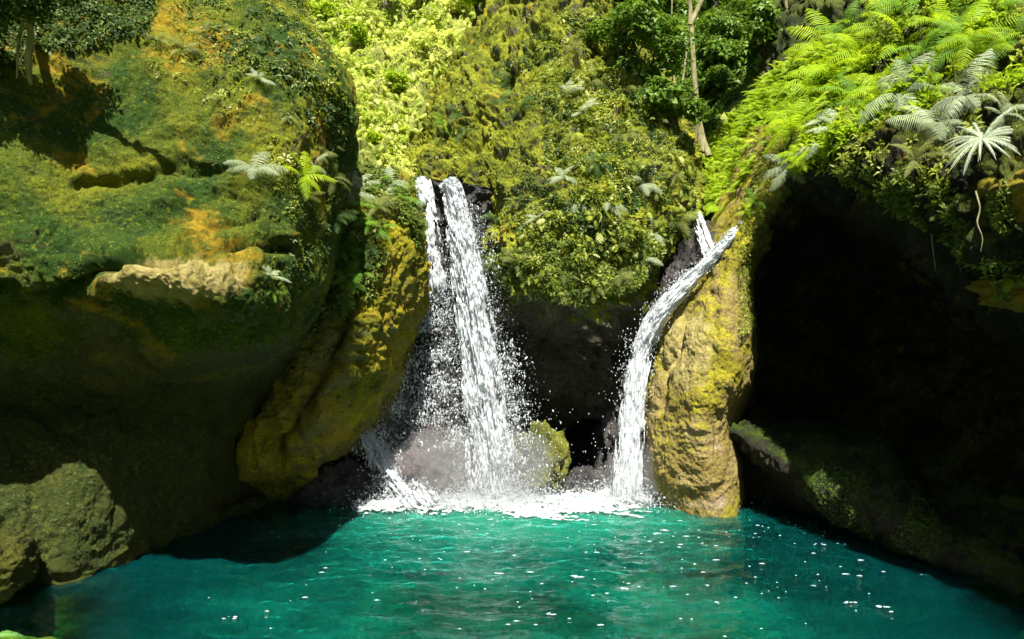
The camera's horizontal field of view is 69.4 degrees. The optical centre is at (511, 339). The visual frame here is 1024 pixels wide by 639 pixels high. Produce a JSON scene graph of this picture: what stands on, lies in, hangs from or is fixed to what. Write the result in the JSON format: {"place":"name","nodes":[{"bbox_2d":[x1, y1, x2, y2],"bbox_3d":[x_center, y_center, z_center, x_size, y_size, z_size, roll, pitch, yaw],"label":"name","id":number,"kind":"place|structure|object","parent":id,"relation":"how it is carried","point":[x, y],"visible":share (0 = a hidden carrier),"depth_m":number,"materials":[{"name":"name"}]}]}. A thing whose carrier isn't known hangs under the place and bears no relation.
{"place":"outdoors","nodes":[
{"label":"outdoors","id":0,"kind":"place"},
{"bbox_2d":[0,466,1023,638],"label":"water","id":1,"kind":"structure","parent":0,"point":[253,573],"depth_m":7.03,"materials":[{"name":"liquid"}]},
{"bbox_2d":[0,528,40,603],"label":"mossy stone","id":2,"kind":"object","parent":1,"relation":"on","point":[20,555],"visible":1,"depth_m":6.44,"materials":[{"name":"stone"}]},
{"bbox_2d":[236,167,436,509],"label":"mossy buttress","id":3,"kind":"structure","parent":1,"relation":"in","point":[318,409],"depth_m":9.38,"materials":[{"name":"stone"}]},
{"bbox_2d":[332,257,364,294],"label":"fern","id":4,"kind":"object","parent":3,"relation":"attached to","point":[343,278],"visible":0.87,"depth_m":8.90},
{"bbox_2d":[334,237,365,261],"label":"fern","id":5,"kind":"object","parent":3,"relation":"attached to","point":[340,254],"visible":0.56,"depth_m":8.99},
{"bbox_2d":[331,321,372,338],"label":"fern","id":6,"kind":"object","parent":3,"relation":"attached to","point":[342,329],"visible":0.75,"depth_m":9.05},
{"bbox_2d":[335,246,373,269],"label":"fern","id":7,"kind":"object","parent":3,"relation":"attached to","point":[366,263],"visible":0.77,"depth_m":9.01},
{"bbox_2d":[346,193,374,222],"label":"fern","id":8,"kind":"object","parent":3,"relation":"on","point":[361,204],"visible":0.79,"depth_m":9.07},
{"bbox_2d":[347,175,374,204],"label":"fern","id":9,"kind":"object","parent":3,"relation":"on","point":[358,193],"visible":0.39,"depth_m":9.17,"materials":[{"name":"plant"}]},
{"bbox_2d":[348,233,385,263],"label":"fern","id":10,"kind":"object","parent":3,"relation":"attached to","point":[371,237],"visible":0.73,"depth_m":9.01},
{"bbox_2d":[311,160,428,362],"bbox_3d":[-1.863,-1.130,9.996,1.679,2.850,2.239,0,0,-13],"label":"buttress leaf cover","id":11,"kind":"object","parent":3,"relation":"on","point":[415,211],"visible":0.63,"depth_m":9.09,"materials":[{"name":"plant"}]},
{"bbox_2d":[359,211,399,242],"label":"fern","id":12,"kind":"object","parent":3,"relation":"attached to","point":[370,221],"visible":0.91,"depth_m":9.04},
{"bbox_2d":[362,195,397,215],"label":"fern","id":13,"kind":"object","parent":3,"relation":"on","point":[377,203],"visible":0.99,"depth_m":9.09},
{"bbox_2d":[349,427,475,513],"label":"side cascade","id":14,"kind":"object","parent":3,"relation":"on","point":[385,465],"visible":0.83,"depth_m":10.31,"materials":[{"name":"white liquid"}]},
{"bbox_2d":[284,455,391,510],"bbox_3d":[-2.630,2.467,10.887,1.816,1.556,1.379,0,0,0],"label":"pool edge boulder","id":15,"kind":"object","parent":1,"relation":"in","point":[327,481],"visible":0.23,"depth_m":10.49,"materials":[{"name":"stone"}]},
{"bbox_2d":[372,416,477,510],"bbox_3d":[-1.202,1.994,10.950,1.749,1.718,1.378,0,0,-25],"label":"wet boulder","id":16,"kind":"object","parent":1,"relation":"on","point":[431,468],"visible":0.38,"depth_m":10.55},
{"bbox_2d":[331,176,591,497],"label":"waterfall","id":17,"kind":"structure","parent":1,"relation":"on","point":[478,343],"depth_m":10.43,"materials":[{"name":"white liquid"}]},
{"bbox_2d":[338,487,656,525],"bbox_3d":[-0.083,2.227,10.203,4.362,0.163,2.194,0,0,0],"label":"foam","id":18,"kind":"object","parent":1,"relation":"on","point":[528,513],"visible":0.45,"depth_m":10.05,"materials":[{"name":"white liquid"}]},
{"bbox_2d":[259,465,768,520],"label":"splash drops","id":19,"kind":"object","parent":1,"relation":"on","point":[482,499],"visible":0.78,"depth_m":10.13,"materials":[{"name":"grey liquid"}]},
{"bbox_2d":[506,420,571,503],"bbox_3d":[0.381,1.818,10.941,0.990,1.274,0.926,0,0,27],"label":"mossy round stone","id":20,"kind":"object","parent":1,"relation":"in","point":[553,453],"visible":0.62,"depth_m":10.66,"materials":[{"name":"stone"}]},
{"bbox_2d":[208,520,921,636],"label":"foam flecks","id":21,"kind":"object","parent":1,"relation":"on","point":[627,583],"visible":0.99,"depth_m":7.03,"materials":[{"name":"grey liquid"}]},
{"bbox_2d":[563,465,605,511],"bbox_3d":[1.121,2.336,11.408,0.696,0.817,0.747,0,0,0],"label":"wet stone","id":22,"kind":"object","parent":1,"relation":"in","point":[594,474],"visible":0.52,"depth_m":11.18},
{"bbox_2d":[643,121,801,517],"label":"boulder","id":23,"kind":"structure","parent":1,"relation":"on","point":[701,381],"depth_m":9.80,"materials":[{"name":"stone"}]},
{"bbox_2d":[584,211,742,499],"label":"waterfall","id":24,"kind":"structure","parent":23,"relation":"on","point":[631,420],"depth_m":10.40,"materials":[{"name":"white liquid"}]},
{"bbox_2d":[701,75,759,217],"bbox_3d":[5.232,-4.079,14.767,3.237,4.266,6.544,0,0,24],"label":"slope fern cover","id":25,"kind":"object","parent":23,"relation":"on","point":[720,183],"visible":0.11,"depth_m":14.47,"materials":[{"name":"green plant"}]},
{"bbox_2d":[736,137,792,336],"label":"slab edge tufts","id":26,"kind":"object","parent":23,"relation":"on","point":[761,243],"visible":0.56,"depth_m":10.01,"materials":[{"name":"green plant"}]},
{"bbox_2d":[0,629,1023,638],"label":"pool bed","id":27,"kind":"object","parent":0,"point":[1019,635],"depth_m":6.21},
{"bbox_2d":[0,636,57,638],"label":"submerged stone","id":28,"kind":"object","parent":27,"relation":"on","point":[25,637],"visible":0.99,"depth_m":6.11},
{"bbox_2d":[0,0,358,638],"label":"mossy boulder","id":29,"kind":"object","parent":27,"relation":"on","point":[200,395],"visible":0.84,"depth_m":6.91,"materials":[{"name":"stone"}]},
{"bbox_2d":[0,0,89,84],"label":"overhanging tree","id":30,"kind":"object","parent":29,"relation":"on","point":[21,11],"visible":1,"depth_m":6.11,"materials":[{"name":"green plant"}]},
{"bbox_2d":[0,0,159,75],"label":"tree","id":31,"kind":"object","parent":29,"relation":"on","point":[87,29],"visible":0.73,"depth_m":6.85,"materials":[{"name":"green plant"}]},
{"bbox_2d":[0,423,203,597],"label":"boulder foot tufts","id":32,"kind":"object","parent":29,"relation":"on","point":[81,469],"visible":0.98,"depth_m":7.37,"materials":[{"name":"green plant"}]},
{"bbox_2d":[0,52,293,367],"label":"boulder moss tufts","id":33,"kind":"object","parent":29,"relation":"on","point":[55,283],"visible":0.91,"depth_m":6.52,"materials":[{"name":"green plant"}]},
{"bbox_2d":[165,35,201,54],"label":"fern","id":34,"kind":"object","parent":29,"relation":"on","point":[179,44],"visible":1,"depth_m":7.05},
{"bbox_2d":[88,0,352,295],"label":"cover","id":35,"kind":"object","parent":29,"relation":"on","point":[331,118],"depth_m":7.37,"materials":[{"name":"plant"}]},
{"bbox_2d":[223,151,288,179],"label":"fern","id":36,"kind":"object","parent":29,"relation":"on","point":[258,169],"visible":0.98,"depth_m":6.74,"materials":[{"name":"plant"}]},
{"bbox_2d":[274,46,307,61],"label":"fern","id":37,"kind":"object","parent":29,"relation":"on","point":[293,55],"visible":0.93,"depth_m":7.41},
{"bbox_2d":[278,150,337,198],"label":"fern","id":38,"kind":"object","parent":29,"relation":"on","point":[304,171],"visible":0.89,"depth_m":7.14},
{"bbox_2d":[327,155,351,194],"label":"fern","id":39,"kind":"object","parent":29,"relation":"on","point":[334,175],"visible":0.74,"depth_m":7.84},
{"bbox_2d":[331,204,358,233],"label":"fern","id":40,"kind":"object","parent":29,"relation":"attached to","point":[339,217],"visible":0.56,"depth_m":8.06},
{"bbox_2d":[361,179,563,513],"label":"wet rock wall","id":41,"kind":"structure","parent":27,"relation":"on","point":[475,195],"depth_m":11.23,"materials":[{"name":"stone"}]},
{"bbox_2d":[395,0,706,429],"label":"rock pinnacle","id":42,"kind":"object","parent":27,"relation":"on","point":[570,350],"visible":0.52,"depth_m":11.42,"materials":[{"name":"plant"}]},
{"bbox_2d":[399,0,573,200],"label":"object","id":43,"kind":"object","parent":42,"relation":"on","point":[486,150],"visible":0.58,"depth_m":12.23,"materials":[{"name":"green plant"}]},
{"bbox_2d":[488,70,512,89],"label":"fern","id":44,"kind":"object","parent":42,"relation":"attached to","point":[507,80],"visible":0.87,"depth_m":12.56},
{"bbox_2d":[499,247,528,281],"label":"fern","id":45,"kind":"object","parent":42,"relation":"on","point":[511,258],"visible":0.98,"depth_m":10.18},
{"bbox_2d":[506,96,536,125],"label":"fern","id":46,"kind":"object","parent":42,"relation":"on","point":[522,104],"visible":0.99,"depth_m":11.34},
{"bbox_2d":[547,165,577,183],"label":"fern","id":47,"kind":"object","parent":42,"relation":"on","point":[561,176],"visible":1,"depth_m":10.53,"materials":[{"name":"plant"}]},
{"bbox_2d":[480,227,675,312],"bbox_3d":[1.727,-1.084,11.848,4.902,1.398,2.202,0,0,-41],"label":"overhang fringe","id":48,"kind":"object","parent":42,"relation":"attached to","point":[622,291],"visible":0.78,"depth_m":10.38,"materials":[{"name":"green plant"}]},
{"bbox_2d":[483,0,698,297],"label":"pinnacle carpet","id":49,"kind":"object","parent":42,"relation":"on","point":[601,118],"depth_m":11.07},
{"bbox_2d":[581,151,613,181],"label":"fern","id":50,"kind":"object","parent":49,"relation":"on","point":[597,165],"visible":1,"depth_m":10.61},
{"bbox_2d":[612,11,697,90],"bbox_3d":[2.290,-4.654,12.157,1.496,1.386,1.020,0,0,23],"label":"leafy shrub","id":51,"kind":"object","parent":49,"relation":"on","point":[667,59],"visible":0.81,"depth_m":11.95,"materials":[{"name":"green plant"}]},
{"bbox_2d":[490,2,696,302],"bbox_3d":[2.481,-3.196,12.896,2.557,5.384,7.347,0,0,43],"label":"pinnacle fern cover","id":52,"kind":"object","parent":42,"relation":"on","point":[645,160],"visible":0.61,"depth_m":10.79,"materials":[{"name":"green plant"}]},
{"bbox_2d":[605,264,635,290],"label":"fern","id":53,"kind":"object","parent":42,"relation":"on","point":[622,274],"visible":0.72,"depth_m":10.48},
{"bbox_2d":[577,0,668,69],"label":"leafy shrub","id":54,"kind":"object","parent":42,"relation":"on","point":[638,19],"visible":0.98,"depth_m":12.04,"materials":[{"name":"green plant"}]},
{"bbox_2d":[632,72,710,130],"bbox_3d":[2.646,-3.871,12.180,1.431,0.881,1.124,0,0,0],"label":"leafy shrub","id":55,"kind":"object","parent":42,"relation":"on","point":[677,100],"visible":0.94,"depth_m":12.01,"materials":[{"name":"green plant"}]},
{"bbox_2d":[665,210,702,234],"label":"fern","id":56,"kind":"object","parent":42,"relation":"on","point":[686,224],"visible":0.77,"depth_m":11.20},
{"bbox_2d":[682,0,711,157],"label":"slim tree","id":57,"kind":"object","parent":42,"relation":"on","point":[700,136],"visible":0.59,"depth_m":13.68,"materials":[{"name":"beige plant"}]},
{"bbox_2d":[550,417,595,509],"bbox_3d":[1.052,1.972,12.575,4.757,4.695,2.740,0,0,13],"label":"cave back rock","id":58,"kind":"object","parent":27,"relation":"on","point":[580,436],"visible":0.05,"depth_m":13.46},
{"bbox_2d":[591,220,769,510],"bbox_3d":[2.633,0.846,11.676,3.053,6.286,2.386,0,0,18],"label":"gully rock","id":59,"kind":"object","parent":27,"relation":"on","point":[687,251],"visible":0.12,"depth_m":11.53,"materials":[{"name":"stone"}]},
{"bbox_2d":[729,403,1023,638],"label":"mossy ledge","id":60,"kind":"object","parent":27,"relation":"on","point":[777,449],"visible":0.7,"depth_m":8.54,"materials":[{"name":"stone"}]},
{"bbox_2d":[801,461,941,556],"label":"ledge moss tufts","id":61,"kind":"object","parent":60,"relation":"on","point":[911,522],"visible":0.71,"depth_m":8.21,"materials":[{"name":"green plant"}]},
{"bbox_2d":[307,0,760,221],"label":"hillside","id":62,"kind":"structure","parent":0,"point":[422,87],"depth_m":15.34,"materials":[{"name":"plant"}]},
{"bbox_2d":[308,0,337,21],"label":"lime shrub","id":63,"kind":"object","parent":62,"relation":"on","point":[328,7],"visible":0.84,"depth_m":16.33,"materials":[{"name":"green plant"}]},
{"bbox_2d":[344,20,371,50],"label":"lime shrub","id":64,"kind":"object","parent":62,"relation":"on","point":[359,30],"visible":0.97,"depth_m":15.77,"materials":[{"name":"green plant"}]},
{"bbox_2d":[360,128,383,144],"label":"lime shrub","id":65,"kind":"object","parent":62,"relation":"on","point":[374,137],"visible":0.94,"depth_m":13.43,"materials":[{"name":"green plant"}]},
{"bbox_2d":[306,0,475,179],"bbox_3d":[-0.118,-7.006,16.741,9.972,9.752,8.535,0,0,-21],"label":"hillside lime cover","id":66,"kind":"object","parent":62,"relation":"on","point":[445,65],"visible":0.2,"depth_m":15.20,"materials":[{"name":"green plant"}]},
{"bbox_2d":[381,69,410,94],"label":"lime shrub","id":67,"kind":"object","parent":62,"relation":"on","point":[398,80],"visible":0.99,"depth_m":14.38,"materials":[{"name":"green plant"}]},
{"bbox_2d":[408,28,438,55],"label":"lime shrub","id":68,"kind":"object","parent":62,"relation":"on","point":[419,41],"visible":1,"depth_m":15.03,"materials":[{"name":"green plant"}]},
{"bbox_2d":[441,0,471,17],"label":"lime shrub","id":69,"kind":"object","parent":62,"relation":"on","point":[456,5],"visible":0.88,"depth_m":16.47,"materials":[{"name":"green plant"}]},
{"bbox_2d":[646,0,762,139],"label":"forest undergrowth","id":70,"kind":"object","parent":62,"relation":"on","point":[721,94],"visible":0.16,"depth_m":18.89,"materials":[{"name":"green plant"}]},
{"bbox_2d":[689,63,734,99],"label":"leafy shrub","id":71,"kind":"object","parent":62,"relation":"on","point":[721,74],"visible":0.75,"depth_m":18.57,"materials":[{"name":"green plant"}]},
{"bbox_2d":[694,6,745,57],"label":"leafy shrub","id":72,"kind":"object","parent":62,"relation":"on","point":[713,23],"visible":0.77,"depth_m":19.19,"materials":[{"name":"green plant"}]},
{"bbox_2d":[702,34,741,65],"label":"leafy shrub","id":73,"kind":"object","parent":62,"relation":"on","point":[717,48],"visible":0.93,"depth_m":18.81,"materials":[{"name":"green plant"}]},
{"bbox_2d":[719,0,749,29],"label":"leafy shrub","id":74,"kind":"object","parent":62,"relation":"on","point":[739,13],"visible":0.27,"depth_m":19.66,"materials":[{"name":"green plant"}]},
{"bbox_2d":[744,0,1023,559],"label":"overhanging cliff","id":75,"kind":"structure","parent":0,"point":[868,313],"depth_m":10.57,"materials":[{"name":"stone"}]},
{"bbox_2d":[743,189,765,217],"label":"fern","id":76,"kind":"object","parent":75,"relation":"attached to","point":[754,200],"visible":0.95,"depth_m":9.82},
{"bbox_2d":[742,0,782,55],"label":"leafy shrub","id":77,"kind":"object","parent":75,"relation":"on","point":[762,16],"visible":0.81,"depth_m":14.01,"materials":[{"name":"green plant"}]},
{"bbox_2d":[762,154,805,190],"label":"fern","id":78,"kind":"object","parent":75,"relation":"on","point":[766,176],"visible":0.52,"depth_m":9.35,"materials":[{"name":"plant"}]},
{"bbox_2d":[722,23,863,195],"bbox_3d":[4.344,-3.550,11.573,1.878,2.940,4.967,0,0,21],"label":"slope fern cover","id":79,"kind":"object","parent":75,"relation":"on","point":[768,102],"visible":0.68,"depth_m":10.94,"materials":[{"name":"green plant"}]},
{"bbox_2d":[773,145,814,170],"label":"fern","id":80,"kind":"object","parent":75,"relation":"on","point":[791,159],"visible":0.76,"depth_m":8.94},
{"bbox_2d":[759,94,832,153],"bbox_3d":[3.556,-2.847,9.425,0.998,0.449,0.957,-26,29,28],"label":"fern","id":81,"kind":"object","parent":75,"relation":"on","point":[785,121],"visible":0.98,"depth_m":9.42,"materials":[{"name":"plant"}]},
{"bbox_2d":[765,51,848,129],"bbox_3d":[4.137,-3.378,10.084,1.033,1.054,0.999,0,0,-21],"label":"fern","id":82,"kind":"object","parent":75,"relation":"on","point":[810,88],"visible":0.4,"depth_m":10.12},
{"bbox_2d":[782,8,856,62],"bbox_3d":[4.702,-4.563,11.158,1.154,0.632,1.098,11,48,34],"label":"fern","id":83,"kind":"object","parent":75,"relation":"on","point":[812,41],"visible":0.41,"depth_m":11.16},
{"bbox_2d":[784,54,875,82],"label":"fern","id":84,"kind":"object","parent":75,"relation":"on","point":[819,68],"visible":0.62,"depth_m":9.61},
{"bbox_2d":[815,1,865,48],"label":"fern","id":85,"kind":"object","parent":75,"relation":"on","point":[843,26],"visible":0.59,"depth_m":10.74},
{"bbox_2d":[842,0,893,36],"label":"fern","id":86,"kind":"object","parent":75,"relation":"on","point":[867,26],"visible":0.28,"depth_m":9.56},
{"bbox_2d":[840,67,910,113],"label":"fern","id":87,"kind":"object","parent":75,"relation":"on","point":[869,83],"visible":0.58,"depth_m":8.43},
{"bbox_2d":[864,4,907,64],"bbox_3d":[4.533,-3.683,8.997,0.547,0.718,0.408,0,0,0],"label":"sapling","id":88,"kind":"object","parent":75,"relation":"on","point":[884,32],"visible":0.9,"depth_m":8.97,"materials":[{"name":"green plant"}]},
{"bbox_2d":[865,0,919,22],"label":"fern","id":89,"kind":"object","parent":75,"relation":"on","point":[897,2],"visible":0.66,"depth_m":9.37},
{"bbox_2d":[863,11,933,59],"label":"fern","id":90,"kind":"object","parent":75,"relation":"on","point":[892,46],"visible":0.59,"depth_m":8.74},
{"bbox_2d":[858,51,940,125],"bbox_3d":[4.018,-2.638,7.752,0.840,0.889,0.385,-7,-46,44],"label":"fern","id":91,"kind":"object","parent":75,"relation":"attached to","point":[903,96],"visible":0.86,"depth_m":7.68,"materials":[{"name":"plant"}]},
{"bbox_2d":[787,0,1023,176],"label":"cliff top cover","id":92,"kind":"object","parent":75,"relation":"on","point":[830,134],"visible":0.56,"depth_m":7.89,"materials":[{"name":"green plant"}]},
{"bbox_2d":[815,74,876,111],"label":"fern","id":93,"kind":"object","parent":92,"relation":"on","point":[847,93],"visible":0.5,"depth_m":8.93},
{"bbox_2d":[820,20,887,67],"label":"fern","id":94,"kind":"object","parent":92,"relation":"on","point":[856,46],"visible":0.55,"depth_m":9.58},
{"bbox_2d":[955,0,1022,30],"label":"fern","id":95,"kind":"object","parent":92,"relation":"on","point":[1005,3],"visible":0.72,"depth_m":7.45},
{"bbox_2d":[791,0,1023,279],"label":"cliff face cover","id":96,"kind":"object","parent":75,"relation":"attached to","point":[966,124],"visible":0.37,"depth_m":7.26,"materials":[{"name":"green plant"}]},
{"bbox_2d":[896,0,940,39],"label":"sapling","id":97,"kind":"object","parent":75,"relation":"on","point":[922,3],"visible":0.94,"depth_m":8.45,"materials":[{"name":"green plant"}]},
{"bbox_2d":[888,135,955,180],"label":"fern","id":98,"kind":"object","parent":75,"relation":"attached to","point":[900,146],"visible":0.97,"depth_m":6.71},
{"bbox_2d":[885,17,962,73],"bbox_3d":[4.625,-3.220,8.171,0.873,0.442,0.930,-28,16,9],"label":"fern","id":99,"kind":"object","parent":75,"relation":"on","point":[926,47],"visible":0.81,"depth_m":8.11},
{"bbox_2d":[886,105,963,140],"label":"fern","id":100,"kind":"object","parent":75,"relation":"attached to","point":[932,128],"visible":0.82,"depth_m":6.91,"materials":[{"name":"plant"}]},
{"bbox_2d":[892,0,959,34],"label":"fern","id":101,"kind":"object","parent":75,"relation":"on","point":[943,15],"visible":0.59,"depth_m":8.32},
{"bbox_2d":[829,159,1023,302],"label":"cliff lip fringe","id":102,"kind":"object","parent":75,"relation":"attached to","point":[895,199],"visible":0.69,"depth_m":6.70,"materials":[{"name":"green plant"}]},
{"bbox_2d":[919,0,976,31],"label":"fern","id":103,"kind":"object","parent":75,"relation":"on","point":[934,25],"visible":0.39,"depth_m":8.37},
{"bbox_2d":[930,19,985,66],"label":"fern","id":104,"kind":"object","parent":75,"relation":"on","point":[954,31],"visible":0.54,"depth_m":7.46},
{"bbox_2d":[926,48,995,133],"bbox_3d":[4.169,-2.233,6.766,0.728,0.454,0.666,-30,34,13],"label":"fern","id":105,"kind":"object","parent":75,"relation":"on","point":[954,102],"visible":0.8,"depth_m":6.74,"materials":[{"name":"plant"}]},
{"bbox_2d":[933,0,1023,70],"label":"fern","id":106,"kind":"object","parent":75,"relation":"on","point":[982,27],"visible":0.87,"depth_m":7.36,"materials":[{"name":"plant"}]},
{"bbox_2d":[941,107,1022,175],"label":"fern","id":107,"kind":"object","parent":75,"relation":"attached to","point":[985,138],"visible":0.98,"depth_m":6.03,"materials":[{"name":"plant"}]},
{"bbox_2d":[948,27,1020,76],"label":"fern","id":108,"kind":"object","parent":75,"relation":"on","point":[980,44],"visible":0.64,"depth_m":7.35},
{"bbox_2d":[965,275,1023,312],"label":"mossy outcrop","id":109,"kind":"object","parent":75,"relation":"on","point":[984,289],"visible":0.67,"depth_m":6.52,"materials":[{"name":"stone"}]},
{"bbox_2d":[976,155,1023,235],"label":"ochre outcrop","id":110,"kind":"object","parent":75,"relation":"on","point":[1015,184],"visible":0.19,"depth_m":5.84,"materials":[{"name":"stone"}]},
{"bbox_2d":[981,11,1023,63],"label":"fern","id":111,"kind":"object","parent":75,"relation":"on","point":[1013,39],"visible":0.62,"depth_m":7.24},
{"bbox_2d":[984,91,1023,131],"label":"fern","id":112,"kind":"object","parent":75,"relation":"attached to","point":[1007,106],"visible":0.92,"depth_m":6.10,"materials":[{"name":"plant"}]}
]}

